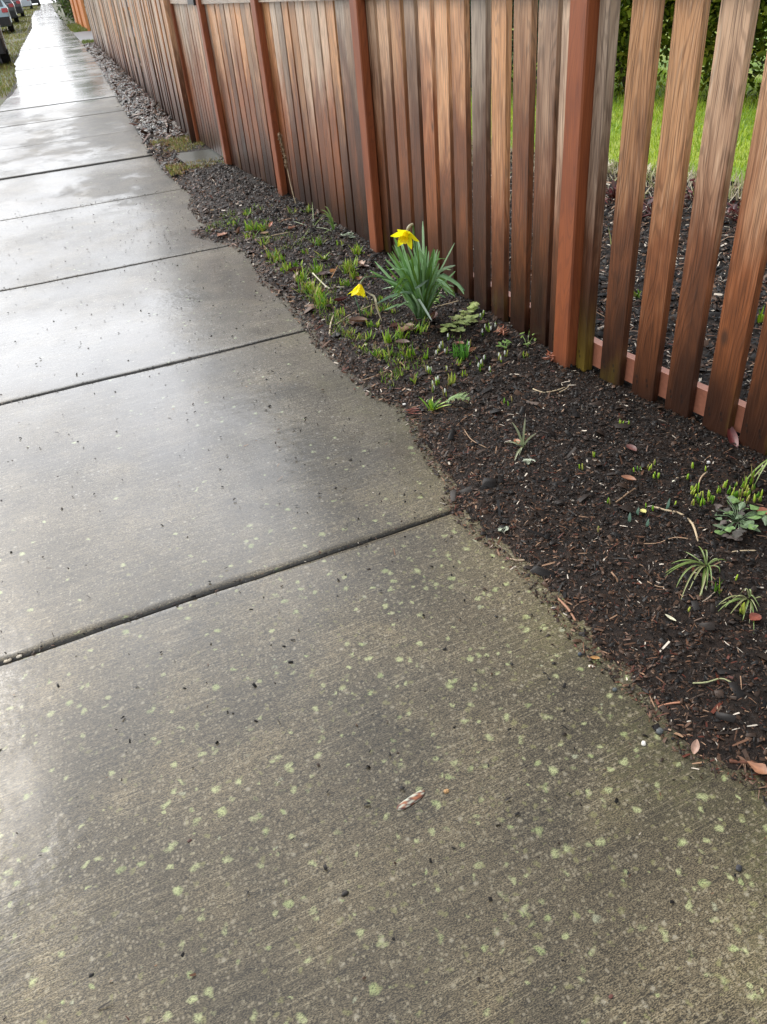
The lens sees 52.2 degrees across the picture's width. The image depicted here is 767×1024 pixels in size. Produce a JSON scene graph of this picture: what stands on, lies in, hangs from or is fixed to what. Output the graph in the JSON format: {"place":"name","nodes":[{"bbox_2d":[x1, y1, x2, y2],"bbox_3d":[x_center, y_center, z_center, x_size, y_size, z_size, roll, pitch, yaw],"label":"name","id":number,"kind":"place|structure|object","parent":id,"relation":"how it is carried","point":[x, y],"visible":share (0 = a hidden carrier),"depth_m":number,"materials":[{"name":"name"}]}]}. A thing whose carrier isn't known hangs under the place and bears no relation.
{"place":"outdoors","nodes":[
{"label":"outdoors","id":0,"kind":"place"},
{"bbox_2d":[0,5,40,96],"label":"verge grass","id":1,"kind":"structure","parent":0,"point":[8,66],"depth_m":29.11,"materials":[{"name":"plant"}]},
{"bbox_2d":[4,4,68,101],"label":"subsoil","id":2,"kind":"structure","parent":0,"point":[14,84],"depth_m":18.30,"materials":[{"name":"soil"}]},
{"bbox_2d":[34,0,55,3],"label":"sky","id":3,"kind":"structure","parent":0,"point":[41,1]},
{"bbox_2d":[73,26,147,40],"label":"driveway","id":4,"kind":"structure","parent":0,"point":[85,35],"depth_m":28.88,"materials":[{"name":"concrete"}]},
{"bbox_2d":[70,0,128,30],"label":"orange fence","id":5,"kind":"object","parent":4,"relation":"on","point":[79,12],"visible":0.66,"depth_m":33.00,"materials":[{"name":"wood"}]},
{"bbox_2d":[105,52,163,131],"bbox_3d":[-5.931,-9.839,17.412,0.910,0.309,21.000,-15,36,-13],"label":"gravel bed","id":6,"kind":"object","parent":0,"point":[140,85],"visible":0.01,"depth_m":14.61,"materials":[{"name":"gravel"}]},
{"bbox_2d":[66,23,93,43],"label":"driveway grass","id":7,"kind":"structure","parent":6,"relation":"on","point":[74,27],"depth_m":32.20,"materials":[{"name":"plant"}]},
{"bbox_2d":[82,42,188,145],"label":"gravel","id":8,"kind":"structure","parent":6,"relation":"on","point":[142,119],"depth_m":11.98,"materials":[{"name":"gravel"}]},
{"bbox_2d":[84,0,187,133],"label":"board fence","id":9,"kind":"object","parent":6,"relation":"on","point":[108,20],"visible":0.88,"depth_m":11.83,"materials":[{"name":"brown wood"}]},
{"bbox_2d":[0,2,665,106],"bbox_3d":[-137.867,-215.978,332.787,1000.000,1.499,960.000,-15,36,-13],"label":"ground","id":10,"kind":"structure","parent":0,"point":[3,98],"depth_m":32.22,"materials":[{"name":"plant"}]},
{"bbox_2d":[0,0,14,31],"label":"parked car","id":11,"kind":"object","parent":10,"relation":"on","point":[5,19],"visible":0.98,"depth_m":36.07,"materials":[{"name":"grey paint"}]},
{"bbox_2d":[4,0,18,22],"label":"parked car","id":12,"kind":"object","parent":10,"relation":"on","point":[11,9],"visible":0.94,"depth_m":45.25,"materials":[{"name":"grey paint"}]},
{"bbox_2d":[12,0,24,16],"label":"parked car","id":13,"kind":"object","parent":10,"relation":"on","point":[18,6],"visible":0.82,"depth_m":52.95,"materials":[{"name":"grey paint"}]},
{"bbox_2d":[20,0,32,8],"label":"parked car","id":14,"kind":"object","parent":10,"relation":"on","point":[25,3],"visible":0.56,"depth_m":69.90,"materials":[{"name":"grey paint"}]},
{"bbox_2d":[53,0,67,16],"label":"hedge bush","id":15,"kind":"object","parent":10,"relation":"on","point":[59,8],"visible":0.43,"depth_m":47.77,"materials":[{"name":"green plant"}]},
{"bbox_2d":[52,0,73,20],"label":"hedge bush","id":16,"kind":"object","parent":10,"relation":"on","point":[65,10],"visible":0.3,"depth_m":40.83,"materials":[{"name":"green plant"}]},
{"bbox_2d":[55,0,72,18],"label":"hedge bush","id":17,"kind":"object","parent":10,"relation":"on","point":[67,10],"visible":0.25,"depth_m":44.61,"materials":[{"name":"green plant"}]},
{"bbox_2d":[59,0,88,22],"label":"hedge bush","id":18,"kind":"object","parent":10,"relation":"on","point":[69,4],"visible":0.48,"depth_m":39.13,"materials":[{"name":"green plant"}]},
{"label":"parking pad","id":19,"kind":"structure","parent":10,"relation":"on","visible":0},
{"bbox_2d":[0,27,10,63],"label":"parked car","id":20,"kind":"object","parent":19,"relation":"on","point":[4,56],"visible":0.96,"depth_m":20.84,"materials":[{"name":"black paint"}]},
{"bbox_2d":[0,3,766,1023],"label":"sidewalk","id":21,"kind":"structure","parent":0,"point":[122,885],"depth_m":1.95,"materials":[{"name":"concrete"}]},
{"bbox_2d":[0,180,766,1020],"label":"crumbs","id":22,"kind":"object","parent":21,"relation":"on","point":[280,586],"visible":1,"depth_m":2.35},
{"bbox_2d":[397,790,424,810],"bbox_3d":[0.061,0.633,1.717,0.075,0.007,0.021,-25,39,-26],"label":"bark piece","id":23,"kind":"object","parent":21,"relation":"on","point":[410,800],"visible":1,"depth_m":1.71,"materials":[{"name":"wood"}]},
{"bbox_2d":[557,598,575,620],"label":"twig","id":24,"kind":"object","parent":21,"relation":"on","point":[566,607],"visible":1,"depth_m":2.18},
{"bbox_2d":[691,739,699,753],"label":"fallen leaf","id":25,"kind":"object","parent":21,"relation":"on","point":[695,745],"visible":1,"depth_m":1.76,"materials":[{"name":"plant"}]},
{"bbox_2d":[157,142,766,806],"bbox_3d":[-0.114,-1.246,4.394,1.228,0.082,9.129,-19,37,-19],"label":"bark mulch","id":26,"kind":"object","parent":0,"point":[531,395],"visible":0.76,"depth_m":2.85,"materials":[{"name":"wood"}]},
{"bbox_2d":[144,137,217,178],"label":"leaf litter","id":27,"kind":"object","parent":26,"relation":"on","point":[165,158],"visible":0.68,"depth_m":8.50,"materials":[{"name":"plant"}]},
{"bbox_2d":[150,134,223,175],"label":"paver grass","id":28,"kind":"structure","parent":26,"relation":"on","point":[174,167],"depth_m":8.64,"materials":[{"name":"plant"}]},
{"bbox_2d":[173,149,223,166],"bbox_3d":[-1.837,-3.671,8.152,0.580,0.050,0.977,-15,36,-13],"label":"stone paver","id":29,"kind":"object","parent":26,"relation":"on","point":[205,155],"visible":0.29,"depth_m":8.19,"materials":[{"name":"stone"}]},
{"bbox_2d":[243,219,256,230],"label":"bulb tuft","id":30,"kind":"object","parent":26,"relation":"on","point":[247,226],"visible":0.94,"depth_m":5.67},
{"bbox_2d":[247,220,264,231],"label":"bulb tuft","id":31,"kind":"object","parent":26,"relation":"on","point":[254,227],"visible":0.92,"depth_m":5.65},
{"bbox_2d":[254,221,268,231],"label":"bulb tuft","id":32,"kind":"object","parent":26,"relation":"on","point":[262,229],"visible":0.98,"depth_m":5.62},
{"bbox_2d":[265,247,280,259],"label":"bulb tuft","id":33,"kind":"object","parent":26,"relation":"on","point":[274,253],"visible":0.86,"depth_m":5.12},
{"bbox_2d":[269,254,284,263],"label":"bulb tuft","id":34,"kind":"object","parent":26,"relation":"on","point":[276,259],"visible":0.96,"depth_m":5.02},
{"bbox_2d":[280,260,292,271],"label":"bulb tuft","id":35,"kind":"object","parent":26,"relation":"on","point":[285,266],"visible":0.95,"depth_m":4.85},
{"bbox_2d":[277,132,295,203],"bbox_3d":[-0.746,-2.657,6.059,0.054,0.514,0.129,-23,38,-23],"label":"dried stalk","id":36,"kind":"object","parent":26,"relation":"on","point":[280,139],"visible":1,"depth_m":6.02,"materials":[{"name":"plant"}]},
{"bbox_2d":[289,266,304,271],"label":"fallen leaf","id":37,"kind":"object","parent":26,"relation":"on","point":[298,268],"visible":0.85,"depth_m":4.77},
{"bbox_2d":[293,267,308,281],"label":"bulb tuft","id":38,"kind":"object","parent":26,"relation":"on","point":[302,275],"visible":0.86,"depth_m":4.64,"materials":[{"name":"plant"}]},
{"bbox_2d":[294,274,314,293],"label":"bulb tuft","id":39,"kind":"object","parent":26,"relation":"on","point":[305,287],"visible":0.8,"depth_m":4.49,"materials":[{"name":"plant"}]},
{"bbox_2d":[294,205,330,242],"bbox_3d":[-0.512,-2.068,5.559,0.261,0.098,0.729,-8,35,-4],"label":"grass clump","id":40,"kind":"object","parent":26,"relation":"on","point":[309,226],"visible":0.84,"depth_m":5.59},
{"bbox_2d":[306,277,320,293],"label":"sprout tuft","id":41,"kind":"object","parent":26,"relation":"on","point":[311,290],"visible":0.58,"depth_m":4.43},
{"bbox_2d":[301,280,327,302],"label":"bulb tuft","id":42,"kind":"object","parent":26,"relation":"on","point":[315,291],"visible":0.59,"depth_m":4.36,"materials":[{"name":"plant"}]},
{"bbox_2d":[310,258,321,271],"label":"sprout tuft","id":43,"kind":"object","parent":26,"relation":"on","point":[315,267],"visible":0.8,"depth_m":4.73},
{"bbox_2d":[310,261,322,275],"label":"sprout tuft","id":44,"kind":"object","parent":26,"relation":"on","point":[314,272],"visible":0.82,"depth_m":4.68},
{"bbox_2d":[312,234,321,245],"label":"sprout tuft","id":45,"kind":"object","parent":26,"relation":"on","point":[317,241],"visible":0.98,"depth_m":5.20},
{"bbox_2d":[314,287,327,305],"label":"sprout tuft","id":46,"kind":"object","parent":26,"relation":"on","point":[321,296],"visible":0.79,"depth_m":4.29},
{"bbox_2d":[316,292,331,308],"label":"bulb tuft","id":47,"kind":"object","parent":26,"relation":"on","point":[320,301],"visible":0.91,"depth_m":4.26,"materials":[{"name":"plant"}]},
{"bbox_2d":[322,206,337,233],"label":"grass clump","id":48,"kind":"object","parent":26,"relation":"on","point":[331,221],"visible":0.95,"depth_m":5.41,"materials":[{"name":"plant"}]},
{"bbox_2d":[334,306,344,316],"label":"sprout tuft","id":49,"kind":"object","parent":26,"relation":"on","point":[336,313],"visible":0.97,"depth_m":4.13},
{"bbox_2d":[333,296,347,300],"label":"fallen leaf","id":50,"kind":"object","parent":26,"relation":"on","point":[340,298],"visible":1,"depth_m":4.28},
{"bbox_2d":[205,203,477,387],"bbox_3d":[-0.486,-1.506,4.823,0.837,0.078,3.704,-15,36,-13],"label":"ground cover","id":51,"kind":"object","parent":26,"relation":"on","point":[398,355],"visible":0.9,"depth_m":4.12,"materials":[{"name":"plant"}]},
{"bbox_2d":[339,278,350,286],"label":"sprout tuft","id":52,"kind":"object","parent":26,"relation":"on","point":[346,282],"visible":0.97,"depth_m":4.47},
{"bbox_2d":[340,258,351,273],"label":"sprout tuft","id":53,"kind":"object","parent":26,"relation":"on","point":[345,268],"visible":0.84,"depth_m":4.65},
{"bbox_2d":[341,255,358,271],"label":"sprout tuft","id":54,"kind":"object","parent":26,"relation":"on","point":[354,263],"visible":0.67,"depth_m":4.68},
{"bbox_2d":[348,266,358,278],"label":"sprout tuft","id":55,"kind":"object","parent":26,"relation":"on","point":[352,275],"visible":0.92,"depth_m":4.56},
{"bbox_2d":[348,242,364,254],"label":"sprout tuft","id":56,"kind":"object","parent":26,"relation":"on","point":[356,250],"visible":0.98,"depth_m":4.94,"materials":[{"name":"plant"}]},
{"bbox_2d":[348,316,366,321],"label":"fallen leaf","id":57,"kind":"object","parent":26,"relation":"on","point":[358,319],"visible":0.96,"depth_m":4.00,"materials":[{"name":"plant"}]},
{"bbox_2d":[363,305,376,317],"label":"sprout tuft","id":58,"kind":"object","parent":26,"relation":"on","point":[369,313],"visible":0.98,"depth_m":4.06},
{"bbox_2d":[365,319,379,327],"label":"sprout tuft","id":59,"kind":"object","parent":26,"relation":"on","point":[371,324],"visible":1,"depth_m":3.93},
{"bbox_2d":[369,347,381,357],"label":"sprout tuft","id":60,"kind":"object","parent":26,"relation":"on","point":[376,352],"visible":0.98,"depth_m":3.67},
{"bbox_2d":[378,300,389,311],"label":"sprout tuft","id":61,"kind":"object","parent":26,"relation":"on","point":[381,308],"visible":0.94,"depth_m":4.08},
{"bbox_2d":[379,344,392,356],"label":"sprout tuft","id":62,"kind":"object","parent":26,"relation":"on","point":[389,354],"visible":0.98,"depth_m":3.63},
{"bbox_2d":[382,327,397,342],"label":"sprout tuft","id":63,"kind":"object","parent":26,"relation":"on","point":[387,339],"visible":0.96,"depth_m":3.76,"materials":[{"name":"plant"}]},
{"bbox_2d":[393,324,411,339],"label":"sprout tuft","id":64,"kind":"object","parent":26,"relation":"on","point":[400,336],"visible":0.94,"depth_m":3.76,"materials":[{"name":"plant"}]},
{"bbox_2d":[395,339,409,342],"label":"fallen leaf","id":65,"kind":"object","parent":26,"relation":"on","point":[401,341],"visible":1,"depth_m":3.72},
{"bbox_2d":[396,325,408,331],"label":"fallen leaf","id":66,"kind":"object","parent":26,"relation":"on","point":[404,329],"visible":0.77,"depth_m":3.82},
{"bbox_2d":[349,221,464,320],"bbox_3d":[0.107,-1.134,3.761,0.569,0.496,0.355,-5,35,1],"label":"daffodil clump","id":67,"kind":"object","parent":26,"relation":"on","point":[418,288],"visible":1,"depth_m":3.74,"materials":[{"name":"green plant"}]},
{"bbox_2d":[414,319,427,333],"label":"sprout tuft","id":68,"kind":"object","parent":26,"relation":"on","point":[422,329],"visible":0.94,"depth_m":3.81,"materials":[{"name":"plant"}]},
{"bbox_2d":[419,397,447,410],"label":"star tuft","id":69,"kind":"object","parent":26,"relation":"on","point":[431,404],"visible":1,"depth_m":3.20,"materials":[{"name":"plant"}]},
{"bbox_2d":[430,311,437,319],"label":"fallen leaf","id":70,"kind":"object","parent":26,"relation":"on","point":[434,314],"visible":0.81,"depth_m":3.93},
{"bbox_2d":[447,372,455,385],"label":"sprout tuft","id":71,"kind":"object","parent":26,"relation":"on","point":[451,380],"visible":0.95,"depth_m":3.33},
{"bbox_2d":[445,392,469,402],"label":"conifer sprig","id":72,"kind":"object","parent":26,"relation":"on","point":[457,397],"visible":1,"depth_m":3.16,"materials":[{"name":"plant"}]},
{"bbox_2d":[449,338,469,359],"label":"dense tuft","id":73,"kind":"object","parent":26,"relation":"on","point":[462,353],"visible":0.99,"depth_m":3.51,"materials":[{"name":"plant"}]},
{"bbox_2d":[440,301,479,331],"bbox_3d":[0.396,-0.951,3.843,0.139,0.054,0.380,16,40,28],"label":"lime leaf plant","id":74,"kind":"object","parent":26,"relation":"on","point":[473,306],"visible":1,"depth_m":3.83,"materials":[{"name":"plant"}]},
{"bbox_2d":[195,0,766,455],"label":"picket fence","id":75,"kind":"object","parent":26,"relation":"on","point":[363,106],"visible":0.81,"depth_m":3.25,"materials":[{"name":"brown wood"}]},
{"bbox_2d":[162,0,233,164],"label":"garden gate","id":76,"kind":"structure","parent":75,"relation":"attached to","point":[186,40],"depth_m":8.18,"materials":[{"name":"brown wood"}]},
{"bbox_2d":[196,202,766,760],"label":"bark flakes","id":77,"kind":"object","parent":26,"relation":"on","point":[544,572],"visible":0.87,"depth_m":2.82,"materials":[{"name":"wood"}]},
{"bbox_2d":[494,325,509,335],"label":"maple leaf","id":78,"kind":"object","parent":26,"relation":"on","point":[502,331],"visible":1,"depth_m":3.68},
{"bbox_2d":[496,339,511,349],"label":"weed","id":79,"kind":"object","parent":26,"relation":"on","point":[507,341],"visible":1,"depth_m":3.57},
{"bbox_2d":[504,421,534,460],"bbox_3d":[0.471,-0.273,2.825,0.124,0.114,0.103,-32,43,-33],"label":"grey sprout","id":80,"kind":"object","parent":26,"relation":"on","point":[522,442],"visible":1,"depth_m":2.83,"materials":[{"name":"plant"}]},
{"bbox_2d":[520,325,535,347],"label":"weed","id":81,"kind":"object","parent":26,"relation":"on","point":[528,338],"visible":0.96,"depth_m":3.59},
{"bbox_2d":[544,350,553,360],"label":"maple leaf","id":82,"kind":"object","parent":26,"relation":"on","point":[551,356],"visible":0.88,"depth_m":3.42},
{"bbox_2d":[621,475,635,479],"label":"fallen leaf","id":83,"kind":"object","parent":26,"relation":"on","point":[628,477],"visible":1,"depth_m":2.60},
{"bbox_2d":[626,444,636,450],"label":"fallen leaf","id":84,"kind":"object","parent":26,"relation":"on","point":[632,447],"visible":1,"depth_m":2.75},
{"bbox_2d":[637,537,687,543],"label":"twig","id":85,"kind":"object","parent":26,"relation":"on","point":[665,540],"visible":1,"depth_m":2.33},
{"bbox_2d":[654,506,698,542],"bbox_3d":[0.914,0.031,2.393,0.056,0.008,0.214,-15,36,-13],"label":"twig","id":86,"kind":"object","parent":26,"relation":"on","point":[694,527],"visible":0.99,"depth_m":2.40,"materials":[{"name":"wood"}]},
{"bbox_2d":[667,546,723,598],"bbox_3d":[0.873,0.162,2.203,0.133,0.034,0.248,20,42,32],"label":"grass clump","id":87,"kind":"object","parent":26,"relation":"on","point":[705,571],"visible":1,"depth_m":2.20,"materials":[{"name":"plant"}]},
{"bbox_2d":[693,678,730,683],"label":"twig","id":88,"kind":"object","parent":26,"relation":"on","point":[710,681],"visible":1,"depth_m":1.90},
{"bbox_2d":[714,580,721,595],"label":"tall shoot","id":89,"kind":"object","parent":26,"relation":"on","point":[715,590],"visible":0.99,"depth_m":2.12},
{"bbox_2d":[727,426,738,447],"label":"fallen leaf","id":90,"kind":"object","parent":26,"relation":"on","point":[732,435],"visible":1,"depth_m":2.75,"materials":[{"name":"plant"}]},
{"bbox_2d":[716,588,760,629],"bbox_3d":[0.963,0.250,2.061,0.123,0.031,0.122,-24,39,-25],"label":"grass clump","id":91,"kind":"object","parent":26,"relation":"on","point":[741,599],"visible":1,"depth_m":2.08,"materials":[{"name":"plant"}]},
{"bbox_2d":[712,495,766,540],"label":"weed rosette","id":92,"kind":"object","parent":26,"relation":"on","point":[753,515],"visible":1,"depth_m":2.36,"materials":[{"name":"plant"}]},
{"bbox_2d":[729,759,753,763],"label":"twig","id":93,"kind":"object","parent":26,"relation":"on","point":[737,761],"visible":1,"depth_m":1.73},
{"bbox_2d":[739,602,744,614],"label":"tall shoot","id":94,"kind":"object","parent":26,"relation":"on","point":[742,609],"visible":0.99,"depth_m":2.04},
{"bbox_2d":[749,465,754,484],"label":"tall shoot","id":95,"kind":"object","parent":26,"relation":"on","point":[752,479],"visible":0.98,"depth_m":2.51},
{"bbox_2d":[740,460,766,486],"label":"grass clump","id":96,"kind":"object","parent":26,"relation":"on","point":[763,466],"visible":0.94,"depth_m":2.53,"materials":[{"name":"plant"}]},
{"bbox_2d":[749,612,760,619],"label":"fallen leaf","id":97,"kind":"object","parent":26,"relation":"on","point":[754,616],"visible":1,"depth_m":2.03,"materials":[{"name":"plant"}]},
{"bbox_2d":[747,761,766,773],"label":"fallen leaf","id":98,"kind":"object","parent":26,"relation":"on","point":[760,768],"visible":1,"depth_m":1.70,"materials":[{"name":"plant"}]},
{"bbox_2d":[470,13,766,182],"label":"lawn","id":99,"kind":"structure","parent":0,"point":[696,122],"depth_m":7.59,"materials":[{"name":"plant"}]},
{"bbox_2d":[469,0,513,89],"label":"hedge shrub","id":100,"kind":"object","parent":99,"relation":"on","point":[470,49],"visible":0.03,"depth_m":10.15,"materials":[{"name":"green plant"}]},
{"bbox_2d":[470,0,538,83],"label":"hedge shrub","id":101,"kind":"object","parent":99,"relation":"on","point":[513,33],"visible":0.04,"depth_m":9.27,"materials":[{"name":"green plant"}]},
{"bbox_2d":[614,0,708,98],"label":"hedge shrub","id":102,"kind":"object","parent":99,"relation":"on","point":[624,33],"visible":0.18,"depth_m":8.61,"materials":[{"name":"green plant"}]},
{"bbox_2d":[658,0,766,101],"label":"hedge shrub","id":103,"kind":"object","parent":99,"relation":"on","point":[759,50],"visible":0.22,"depth_m":8.07,"materials":[{"name":"green plant"}]},
{"bbox_2d":[471,139,766,401],"bbox_3d":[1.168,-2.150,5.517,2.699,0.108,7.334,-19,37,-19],"label":"garden mulch","id":104,"kind":"object","parent":0,"point":[714,314],"visible":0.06,"depth_m":4.14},
{"bbox_2d":[471,135,743,243],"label":"dry grass","id":105,"kind":"structure","parent":104,"relation":"on","point":[690,176],"depth_m":5.66,"materials":[{"name":"plant"}]},
{"bbox_2d":[605,180,616,202],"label":"red leaf plant","id":106,"kind":"object","parent":104,"relation":"on","point":[610,190],"visible":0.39,"depth_m":5.49,"materials":[{"name":"plant"}]},
{"bbox_2d":[607,159,618,172],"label":"withered leaves","id":107,"kind":"object","parent":104,"relation":"on","point":[615,163],"visible":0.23,"depth_m":6.30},
{"bbox_2d":[643,197,684,215],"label":"red leaf plant","id":108,"kind":"object","parent":104,"relation":"on","point":[648,210],"visible":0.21,"depth_m":5.09,"materials":[{"name":"plant"}]},
{"bbox_2d":[685,178,694,200],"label":"red leaf plant","id":109,"kind":"object","parent":104,"relation":"on","point":[688,196],"visible":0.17,"depth_m":5.34,"materials":[{"name":"plant"}]},
{"bbox_2d":[725,200,740,220],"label":"red leaf plant","id":110,"kind":"object","parent":104,"relation":"on","point":[733,207],"visible":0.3,"depth_m":4.91,"materials":[{"name":"plant"}]},
{"bbox_2d":[757,307,763,322],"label":"bulb shoot","id":111,"kind":"object","parent":104,"relation":"on","point":[760,318],"visible":0.73,"depth_m":3.60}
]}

